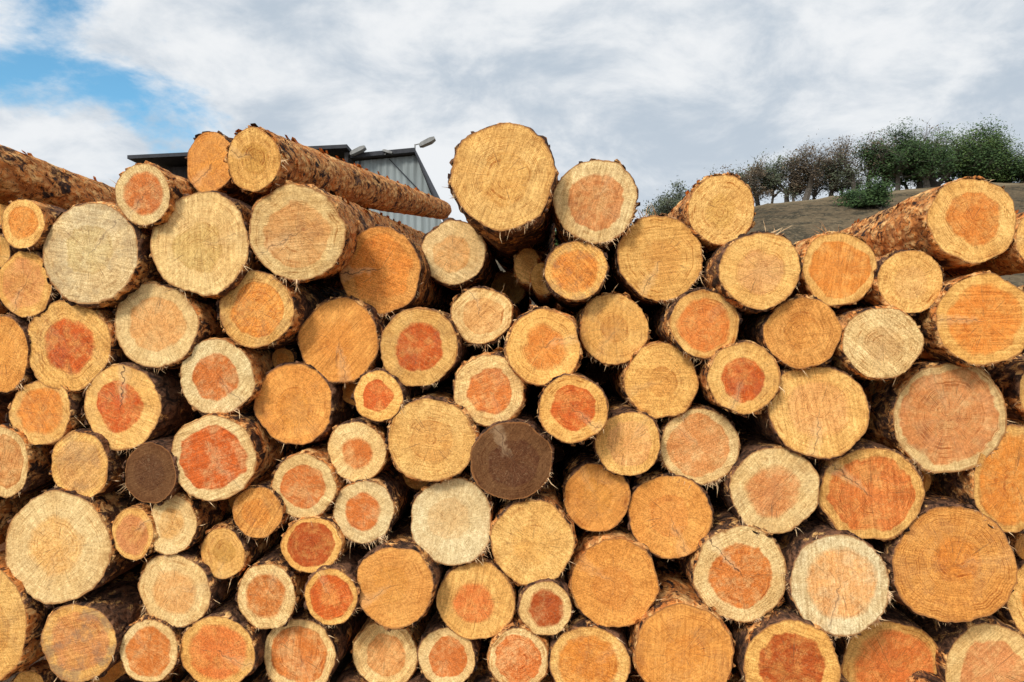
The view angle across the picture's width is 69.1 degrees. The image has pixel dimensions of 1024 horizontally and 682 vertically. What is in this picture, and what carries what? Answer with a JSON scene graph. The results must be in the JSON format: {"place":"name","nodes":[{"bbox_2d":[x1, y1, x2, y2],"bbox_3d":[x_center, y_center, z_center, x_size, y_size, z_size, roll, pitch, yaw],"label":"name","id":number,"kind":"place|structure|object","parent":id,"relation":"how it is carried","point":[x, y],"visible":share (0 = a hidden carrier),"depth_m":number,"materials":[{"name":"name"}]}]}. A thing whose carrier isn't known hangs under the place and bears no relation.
{"place":"outdoors","nodes":[
{"label":"outdoors","id":0,"kind":"place"},
{"bbox_2d":[2,651,466,681],"bbox_3d":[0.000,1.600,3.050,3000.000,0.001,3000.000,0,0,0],"label":"ground","id":1,"kind":"structure","parent":0,"point":[335,674],"depth_m":3.59,"materials":[{"name":"soil"}]},
{"bbox_2d":[114,665,187,681],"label":"log","id":2,"kind":"object","parent":1,"relation":"on","point":[179,674],"visible":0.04,"depth_m":3.39,"materials":[{"name":"wood"}]},
{"bbox_2d":[38,562,145,681],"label":"log","id":3,"kind":"object","parent":2,"relation":"on","point":[81,638],"visible":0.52,"depth_m":3.03,"materials":[{"name":"beige wood"}]},
{"bbox_2d":[5,486,156,609],"bbox_3d":[-1.694,0.703,5.619,0.484,0.795,5.254,0,0,3],"label":"log","id":4,"kind":"object","parent":3,"relation":"on","point":[60,545],"visible":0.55,"depth_m":3.02,"materials":[{"name":"beige wood"}]},
{"bbox_2d":[49,427,134,501],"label":"log","id":5,"kind":"object","parent":4,"relation":"on","point":[89,462],"visible":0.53,"depth_m":3.03,"materials":[{"name":"beige wood"}]},
{"bbox_2d":[264,601,367,681],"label":"log","id":6,"kind":"object","parent":1,"relation":"on","point":[303,645],"visible":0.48,"depth_m":3.12,"materials":[{"name":"wood"}]},
{"bbox_2d":[336,657,367,681],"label":"log","id":7,"kind":"object","parent":1,"relation":"on","point":[349,672],"visible":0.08,"depth_m":3.23,"materials":[{"name":"brown wood"}]},
{"bbox_2d":[350,597,435,681],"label":"log","id":8,"kind":"object","parent":7,"relation":"on","point":[380,653],"visible":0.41,"depth_m":3.21,"materials":[{"name":"beige wood"}]},
{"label":"log","id":9,"kind":"object","parent":8,"relation":"on","visible":0},
{"bbox_2d":[354,509,447,631],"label":"log","id":10,"kind":"object","parent":9,"relation":"on","point":[400,573],"visible":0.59,"depth_m":3.01,"materials":[{"name":"orange wood"}]},
{"bbox_2d":[467,637,497,681],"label":"log","id":11,"kind":"object","parent":1,"relation":"on","point":[481,673],"visible":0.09,"depth_m":3.29,"materials":[{"name":"wood"}]},
{"bbox_2d":[436,542,519,640],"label":"log","id":12,"kind":"object","parent":11,"relation":"on","point":[475,600],"visible":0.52,"depth_m":3.09,"materials":[{"name":"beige wood"}]},
{"bbox_2d":[410,464,499,565],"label":"log","id":13,"kind":"object","parent":12,"relation":"on","point":[452,519],"visible":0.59,"depth_m":3.07,"materials":[{"name":"beige wood"}]},
{"bbox_2d":[384,382,483,483],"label":"log","id":14,"kind":"object","parent":13,"relation":"on","point":[432,435],"visible":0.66,"depth_m":3.02,"materials":[{"name":"beige wood"}]},
{"bbox_2d":[379,307,497,388],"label":"log","id":15,"kind":"object","parent":14,"relation":"on","point":[424,347],"visible":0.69,"depth_m":3.06,"materials":[{"name":"orange wood"}]},
{"bbox_2d":[339,223,456,319],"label":"log","id":16,"kind":"object","parent":15,"relation":"on","point":[385,271],"visible":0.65,"depth_m":3.23,"materials":[{"name":"orange wood"}]},
{"bbox_2d":[421,217,500,293],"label":"log","id":17,"kind":"object","parent":15,"relation":"on","point":[459,255],"visible":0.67,"depth_m":3.46,"materials":[{"name":"beige wood"}]},
{"bbox_2d":[450,285,522,351],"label":"log","id":18,"kind":"object","parent":15,"relation":"on","point":[483,315],"visible":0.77,"depth_m":3.14,"materials":[{"name":"wood"}]},
{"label":"log","id":19,"kind":"object","parent":11,"relation":"on","visible":0},
{"bbox_2d":[483,601,549,681],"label":"log","id":20,"kind":"object","parent":19,"relation":"on","point":[516,652],"visible":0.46,"depth_m":3.04,"materials":[{"name":"orange wood"}]},
{"bbox_2d":[540,669,553,681],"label":"log","id":21,"kind":"object","parent":1,"relation":"on","point":[548,678],"visible":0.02,"depth_m":3.21,"materials":[{"name":"brown wood"}]},
{"bbox_2d":[548,602,631,681],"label":"log","id":22,"kind":"object","parent":21,"relation":"on","point":[583,648],"visible":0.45,"depth_m":3.03,"materials":[{"name":"orange wood"}]},
{"bbox_2d":[489,461,577,588],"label":"log","id":23,"kind":"object","parent":22,"relation":"on","point":[534,538],"visible":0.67,"depth_m":3.03,"materials":[{"name":"beige wood"}]},
{"bbox_2d":[470,387,554,500],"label":"log","id":24,"kind":"object","parent":23,"relation":"on","point":[512,459],"visible":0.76,"depth_m":3.00,"materials":[{"name":"brown wood"}]},
{"bbox_2d":[453,351,540,426],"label":"log","id":25,"kind":"object","parent":24,"relation":"on","point":[489,388],"visible":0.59,"depth_m":3.06,"materials":[{"name":"beige wood"}]},
{"bbox_2d":[626,634,643,681],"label":"log","id":26,"kind":"object","parent":1,"relation":"on","point":[633,676],"visible":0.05,"depth_m":3.22,"materials":[{"name":"wood"}]},
{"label":"log","id":27,"kind":"object","parent":26,"relation":"on","visible":0},
{"bbox_2d":[567,515,664,628],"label":"log","id":28,"kind":"object","parent":27,"relation":"on","point":[612,578],"visible":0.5,"depth_m":3.06,"materials":[{"name":"orange wood"}]},
{"bbox_2d":[562,439,630,531],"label":"log","id":29,"kind":"object","parent":28,"relation":"on","point":[596,497],"visible":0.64,"depth_m":3.12,"materials":[{"name":"orange wood"}]},
{"bbox_2d":[534,370,608,445],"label":"log","id":30,"kind":"object","parent":29,"relation":"on","point":[572,409],"visible":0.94,"depth_m":2.94,"materials":[{"name":"orange wood"}]},
{"bbox_2d":[503,306,582,387],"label":"log","id":31,"kind":"object","parent":30,"relation":"on","point":[542,347],"visible":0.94,"depth_m":3.02,"materials":[{"name":"orange wood"}]},
{"bbox_2d":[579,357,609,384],"bbox_3d":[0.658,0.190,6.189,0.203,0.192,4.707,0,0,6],"label":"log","id":32,"kind":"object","parent":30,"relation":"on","point":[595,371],"visible":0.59,"depth_m":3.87,"materials":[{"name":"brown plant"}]},
{"bbox_2d":[572,287,651,370],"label":"log","id":33,"kind":"object","parent":32,"relation":"on","point":[614,329],"visible":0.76,"depth_m":3.14,"materials":[{"name":"beige wood"}]},
{"bbox_2d":[510,245,562,311],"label":"log","id":34,"kind":"object","parent":33,"relation":"on","point":[525,260],"visible":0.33,"depth_m":3.55,"materials":[{"name":"wood"}]},
{"bbox_2d":[445,122,558,271],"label":"log","id":35,"kind":"object","parent":34,"relation":"on","point":[502,180],"visible":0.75,"depth_m":2.95,"materials":[{"name":"beige wood"}]},
{"bbox_2d":[541,236,608,311],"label":"log","id":36,"kind":"object","parent":33,"relation":"on","point":[575,276],"visible":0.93,"depth_m":3.07,"materials":[{"name":"orange wood"}]},
{"bbox_2d":[551,158,639,255],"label":"log","id":37,"kind":"object","parent":36,"relation":"on","point":[596,198],"visible":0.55,"depth_m":3.05,"materials":[{"name":"beige wood"}]},
{"bbox_2d":[604,341,700,421],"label":"log","id":38,"kind":"object","parent":30,"relation":"on","point":[656,380],"visible":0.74,"depth_m":3.09,"materials":[{"name":"beige wood"}]},
{"bbox_2d":[642,287,742,366],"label":"log","id":39,"kind":"object","parent":38,"relation":"on","point":[703,323],"visible":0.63,"depth_m":3.00,"materials":[{"name":"orange wood"}]},
{"bbox_2d":[562,203,706,315],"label":"log","id":40,"kind":"object","parent":39,"relation":"on","point":[653,260],"visible":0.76,"depth_m":3.11,"materials":[{"name":"wood"}]},
{"bbox_2d":[587,384,660,476],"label":"log","id":41,"kind":"object","parent":29,"relation":"on","point":[626,442],"visible":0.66,"depth_m":3.05,"materials":[{"name":"beige wood"}]},
{"bbox_2d":[727,659,743,681],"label":"log","id":42,"kind":"object","parent":1,"relation":"on","point":[736,677],"visible":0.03,"depth_m":3.22,"materials":[{"name":"wood"}]},
{"bbox_2d":[723,601,840,681],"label":"log","id":43,"kind":"object","parent":42,"relation":"on","point":[784,642],"visible":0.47,"depth_m":2.98,"materials":[{"name":"orange wood"}]},
{"bbox_2d":[676,485,786,625],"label":"log","id":44,"kind":"object","parent":43,"relation":"on","point":[733,568],"visible":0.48,"depth_m":3.06,"materials":[{"name":"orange wood"}]},
{"bbox_2d":[705,424,819,537],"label":"log","id":45,"kind":"object","parent":44,"relation":"on","point":[771,487],"visible":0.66,"depth_m":3.05,"materials":[{"name":"beige wood"}]},
{"bbox_2d":[692,339,784,417],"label":"log","id":46,"kind":"object","parent":45,"relation":"on","point":[741,377],"visible":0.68,"depth_m":2.96,"materials":[{"name":"wood"}]},
{"bbox_2d":[732,364,870,461],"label":"log","id":47,"kind":"object","parent":45,"relation":"on","point":[821,413],"visible":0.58,"depth_m":3.00,"materials":[{"name":"beige wood"}]},
{"bbox_2d":[736,294,841,377],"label":"log","id":48,"kind":"object","parent":47,"relation":"on","point":[799,331],"visible":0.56,"depth_m":2.97,"materials":[{"name":"orange wood"}]},
{"bbox_2d":[688,221,802,315],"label":"log","id":49,"kind":"object","parent":48,"relation":"on","point":[751,273],"visible":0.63,"depth_m":2.92,"materials":[{"name":"beige wood"}]},
{"bbox_2d":[668,172,755,257],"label":"log","id":50,"kind":"object","parent":49,"relation":"on","point":[713,212],"visible":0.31,"depth_m":3.10,"materials":[{"name":"beige wood"}]},
{"bbox_2d":[787,221,877,307],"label":"log","id":51,"kind":"object","parent":48,"relation":"on","point":[840,267],"visible":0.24,"depth_m":3.02,"materials":[{"name":"wood"}]},
{"bbox_2d":[827,305,923,383],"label":"log","id":52,"kind":"object","parent":47,"relation":"on","point":[881,343],"visible":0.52,"depth_m":2.95,"materials":[{"name":"beige wood"}]},
{"bbox_2d":[831,248,945,315],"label":"log","id":53,"kind":"object","parent":52,"relation":"on","point":[909,282],"visible":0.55,"depth_m":2.99,"materials":[{"name":"beige wood"}]},
{"bbox_2d":[493,305,1023,425],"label":"background log stack","id":54,"kind":"object","parent":1,"relation":"on","point":[498,349],"visible":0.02,"depth_m":9.32,"materials":[{"name":"brown wood"}]},
{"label":"log","id":55,"kind":"object","parent":54,"relation":"on","visible":0},
{"bbox_2d":[981,359,1023,420],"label":"log","id":56,"kind":"object","parent":55,"relation":"on","point":[1007,377],"visible":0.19,"depth_m":3.22,"materials":[{"name":"wood"}]},
{"bbox_2d":[837,175,1015,270],"bbox_3d":[2.022,-0.298,5.583,0.415,0.720,5.330,0,0,5],"label":"log","id":57,"kind":"object","parent":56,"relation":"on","point":[967,221],"visible":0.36,"depth_m":2.96,"materials":[{"name":"brown wood"}]},
{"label":"log","id":58,"kind":"object","parent":54,"relation":"on","visible":0},
{"bbox_2d":[0,303,14,314],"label":"log","id":59,"kind":"object","parent":58,"relation":"on","point":[4,310],"depth_m":3.15,"materials":[{"name":"wood"}]},
{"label":"log","id":60,"kind":"object","parent":59,"relation":"on","visible":0},
{"bbox_2d":[0,145,117,209],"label":"log","id":61,"kind":"object","parent":60,"relation":"on","point":[30,176],"visible":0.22,"depth_m":3.36,"materials":[{"name":"brown wood"}]},
{"bbox_2d":[829,603,937,681],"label":"log","id":62,"kind":"object","parent":1,"relation":"on","point":[899,646],"visible":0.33,"depth_m":3.27,"materials":[{"name":"orange wood"}]},
{"bbox_2d":[889,597,1023,681],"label":"log","id":63,"kind":"object","parent":1,"relation":"on","point":[990,648],"visible":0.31,"depth_m":3.19,"materials":[{"name":"beige wood"}]},
{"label":"log","id":64,"kind":"object","parent":1,"relation":"on","visible":0},
{"bbox_2d":[0,549,144,681],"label":"log","id":65,"kind":"object","parent":64,"relation":"on","point":[23,616],"visible":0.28,"depth_m":3.01,"materials":[{"name":"orange wood"}]},
{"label":"log","id":66,"kind":"object","parent":65,"relation":"on","visible":0},
{"bbox_2d":[0,485,56,543],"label":"log","id":67,"kind":"object","parent":66,"relation":"on","point":[10,508],"visible":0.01,"depth_m":3.14,"materials":[{"name":"brown wood"}]},
{"bbox_2d":[0,423,55,498],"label":"log","id":68,"kind":"object","parent":67,"relation":"on","point":[25,467],"visible":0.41,"depth_m":3.04,"materials":[{"name":"brown wood"}]},
{"bbox_2d":[5,377,89,447],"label":"log","id":69,"kind":"object","parent":68,"relation":"on","point":[39,414],"visible":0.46,"depth_m":3.04,"materials":[{"name":"orange wood"}]},
{"bbox_2d":[28,299,132,393],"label":"log","id":70,"kind":"object","parent":69,"relation":"on","point":[75,349],"visible":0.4,"depth_m":3.05,"materials":[{"name":"orange wood"}]},
{"bbox_2d":[39,201,164,308],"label":"log","id":71,"kind":"object","parent":70,"relation":"on","point":[96,254],"visible":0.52,"depth_m":3.00,"materials":[{"name":"beige wood"}]},
{"bbox_2d":[105,160,197,229],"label":"log","id":72,"kind":"object","parent":71,"relation":"on","point":[148,194],"visible":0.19,"depth_m":2.95,"materials":[{"name":"beige wood"}]},
{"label":"log","id":73,"kind":"object","parent":1,"relation":"on","visible":0},
{"bbox_2d":[109,613,183,681],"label":"log","id":74,"kind":"object","parent":73,"relation":"on","point":[150,651],"visible":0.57,"depth_m":3.05,"materials":[{"name":"wood"}]},
{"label":"log","id":75,"kind":"object","parent":1,"relation":"on","visible":0},
{"bbox_2d":[179,591,271,681],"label":"log","id":76,"kind":"object","parent":75,"relation":"on","point":[222,642],"visible":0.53,"depth_m":3.05,"materials":[{"name":"orange wood"}]},
{"bbox_2d":[235,541,311,631],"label":"log","id":77,"kind":"object","parent":76,"relation":"on","point":[270,587],"visible":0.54,"depth_m":3.05,"materials":[{"name":"beige wood"}]},
{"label":"log","id":78,"kind":"object","parent":1,"relation":"on","visible":0},
{"bbox_2d":[417,605,481,681],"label":"log","id":79,"kind":"object","parent":78,"relation":"on","point":[445,653],"visible":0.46,"depth_m":3.11,"materials":[{"name":"orange wood"}]},
{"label":"log","id":80,"kind":"object","parent":1,"relation":"on","visible":0},
{"bbox_2d":[625,556,735,681],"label":"log","id":81,"kind":"object","parent":80,"relation":"on","point":[680,632],"visible":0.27,"depth_m":3.00,"materials":[{"name":"orange wood"}]},
{"bbox_2d":[625,462,713,560],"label":"log","id":82,"kind":"object","parent":81,"relation":"on","point":[669,516],"visible":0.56,"depth_m":3.11,"materials":[{"name":"orange wood"}]},
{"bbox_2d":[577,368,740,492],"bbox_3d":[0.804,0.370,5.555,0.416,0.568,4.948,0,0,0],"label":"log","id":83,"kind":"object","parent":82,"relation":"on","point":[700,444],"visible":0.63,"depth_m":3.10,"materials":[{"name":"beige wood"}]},
{"bbox_2d":[127,144,448,233],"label":"sawmill shed","id":84,"kind":"structure","parent":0,"point":[404,166],"depth_m":27.94,"materials":[{"name":"metal"}]},
{"bbox_2d":[0,0,1023,230],"label":"sky","id":85,"kind":"structure","parent":0,"point":[674,91],"materials":[{"name":"white"}]},
{"bbox_2d":[496,181,1023,304],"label":"hill","id":86,"kind":"structure","parent":0,"point":[800,219],"depth_m":92.05,"materials":[{"name":"brown soil"}]},
{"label":"log","id":87,"kind":"object","parent":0,"visible":0},
{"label":"log","id":88,"kind":"object","parent":87,"relation":"on","visible":0},
{"bbox_2d":[773,514,893,644],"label":"log","id":89,"kind":"object","parent":88,"relation":"on","point":[837,583],"visible":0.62,"depth_m":3.02,"materials":[{"name":"beige wood"}]},
{"bbox_2d":[806,438,925,541],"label":"log","id":90,"kind":"object","parent":89,"relation":"on","point":[869,489],"visible":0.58,"depth_m":3.07,"materials":[{"name":"orange wood"}]},
{"bbox_2d":[854,360,1016,474],"bbox_3d":[1.858,0.216,5.575,0.520,0.718,5.110,0,0,1],"label":"log","id":91,"kind":"object","parent":90,"relation":"on","point":[932,417],"visible":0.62,"depth_m":3.06,"materials":[{"name":"orange wood"}]},
{"bbox_2d":[910,270,1023,368],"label":"log","id":92,"kind":"object","parent":90,"relation":"on","point":[975,319],"visible":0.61,"depth_m":2.94,"materials":[{"name":"wood"}]},
{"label":"log","id":93,"kind":"object","parent":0,"visible":0},
{"bbox_2d":[863,490,1017,625],"bbox_3d":[2.042,0.827,5.503,0.560,0.703,4.951,0,0,6],"label":"log","id":94,"kind":"object","parent":93,"relation":"on","point":[950,560],"visible":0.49,"depth_m":3.06,"materials":[{"name":"orange wood"}]},
{"bbox_2d":[930,423,1023,534],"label":"log","id":95,"kind":"object","parent":94,"relation":"on","point":[991,486],"visible":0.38,"depth_m":3.05,"materials":[{"name":"orange wood"}]},
{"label":"log","id":96,"kind":"object","parent":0,"visible":0},
{"bbox_2d":[138,542,270,629],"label":"log","id":97,"kind":"object","parent":96,"relation":"on","point":[184,589],"visible":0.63,"depth_m":3.06,"materials":[{"name":"beige wood"}]},
{"bbox_2d":[151,490,232,556],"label":"log","id":98,"kind":"object","parent":97,"relation":"on","point":[183,520],"visible":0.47,"depth_m":3.04,"materials":[{"name":"wood"}]},
{"bbox_2d":[171,408,322,504],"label":"log","id":99,"kind":"object","parent":98,"relation":"on","point":[221,456],"visible":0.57,"depth_m":3.00,"materials":[{"name":"wood"}]},
{"bbox_2d":[117,435,183,514],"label":"log","id":100,"kind":"object","parent":99,"relation":"on","point":[150,475],"visible":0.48,"depth_m":2.99,"materials":[{"name":"brown wood"}]},
{"bbox_2d":[81,362,201,455],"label":"log","id":101,"kind":"object","parent":100,"relation":"on","point":[126,406],"visible":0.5,"depth_m":3.05,"materials":[{"name":"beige wood"}]},
{"bbox_2d":[108,281,229,373],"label":"log","id":102,"kind":"object","parent":101,"relation":"on","point":[156,328],"visible":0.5,"depth_m":3.05,"materials":[{"name":"beige wood"}]},
{"bbox_2d":[177,337,275,418],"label":"log","id":103,"kind":"object","parent":99,"relation":"on","point":[224,375],"visible":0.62,"depth_m":3.06,"materials":[{"name":"beige wood"}]},
{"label":"log","id":104,"kind":"object","parent":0,"visible":0},
{"bbox_2d":[301,543,373,627],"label":"log","id":105,"kind":"object","parent":104,"relation":"on","point":[332,592],"visible":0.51,"depth_m":3.00,"materials":[{"name":"orange wood"}]},
{"bbox_2d":[331,464,416,548],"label":"log","id":106,"kind":"object","parent":105,"relation":"on","point":[368,511],"visible":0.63,"depth_m":3.06,"materials":[{"name":"beige wood"}]},
{"bbox_2d":[280,506,354,572],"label":"log","id":107,"kind":"object","parent":106,"relation":"on","point":[306,545],"visible":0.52,"depth_m":3.03,"materials":[{"name":"wood"}]},
{"bbox_2d":[270,439,348,523],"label":"log","id":108,"kind":"object","parent":107,"relation":"on","point":[305,482],"visible":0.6,"depth_m":3.05,"materials":[{"name":"wood"}]},
{"bbox_2d":[328,416,392,483],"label":"log","id":109,"kind":"object","parent":106,"relation":"on","point":[357,446],"visible":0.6,"depth_m":3.07,"materials":[{"name":"wood"}]},
{"bbox_2d":[253,361,360,453],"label":"log","id":110,"kind":"object","parent":109,"relation":"on","point":[300,403],"visible":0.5,"depth_m":3.12,"materials":[{"name":"orange wood"}]},
{"bbox_2d":[271,346,302,367],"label":"log","id":111,"kind":"object","parent":110,"relation":"on","point":[285,354],"visible":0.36,"depth_m":3.28,"materials":[{"name":"wood"}]},
{"bbox_2d":[215,270,346,348],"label":"log","id":112,"kind":"object","parent":111,"relation":"on","point":[256,309],"visible":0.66,"depth_m":3.05,"materials":[{"name":"brown wood"}]},
{"bbox_2d":[149,190,343,299],"bbox_3d":[-1.054,-0.512,5.566,0.466,0.713,5.198,0,0,5],"label":"log","id":113,"kind":"object","parent":112,"relation":"on","point":[199,244],"visible":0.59,"depth_m":3.00,"materials":[{"name":"beige wood"}]},
{"bbox_2d":[248,180,424,293],"bbox_3d":[-0.917,-0.673,5.301,0.427,0.460,4.733,0,6,-1],"label":"log","id":114,"kind":"object","parent":112,"relation":"on","point":[301,233],"visible":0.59,"depth_m":3.00,"materials":[{"name":"beige wood"}]},
{"bbox_2d":[223,123,451,219],"bbox_3d":[-0.839,-1.025,5.212,0.296,0.282,4.723,0,8,4],"label":"log","id":115,"kind":"object","parent":114,"relation":"on","point":[260,160],"visible":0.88,"depth_m":3.32,"materials":[{"name":"brown wood"}]},
{"bbox_2d":[295,295,390,386],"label":"log","id":116,"kind":"object","parent":110,"relation":"on","point":[338,338],"visible":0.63,"depth_m":3.14,"materials":[{"name":"orange wood"}]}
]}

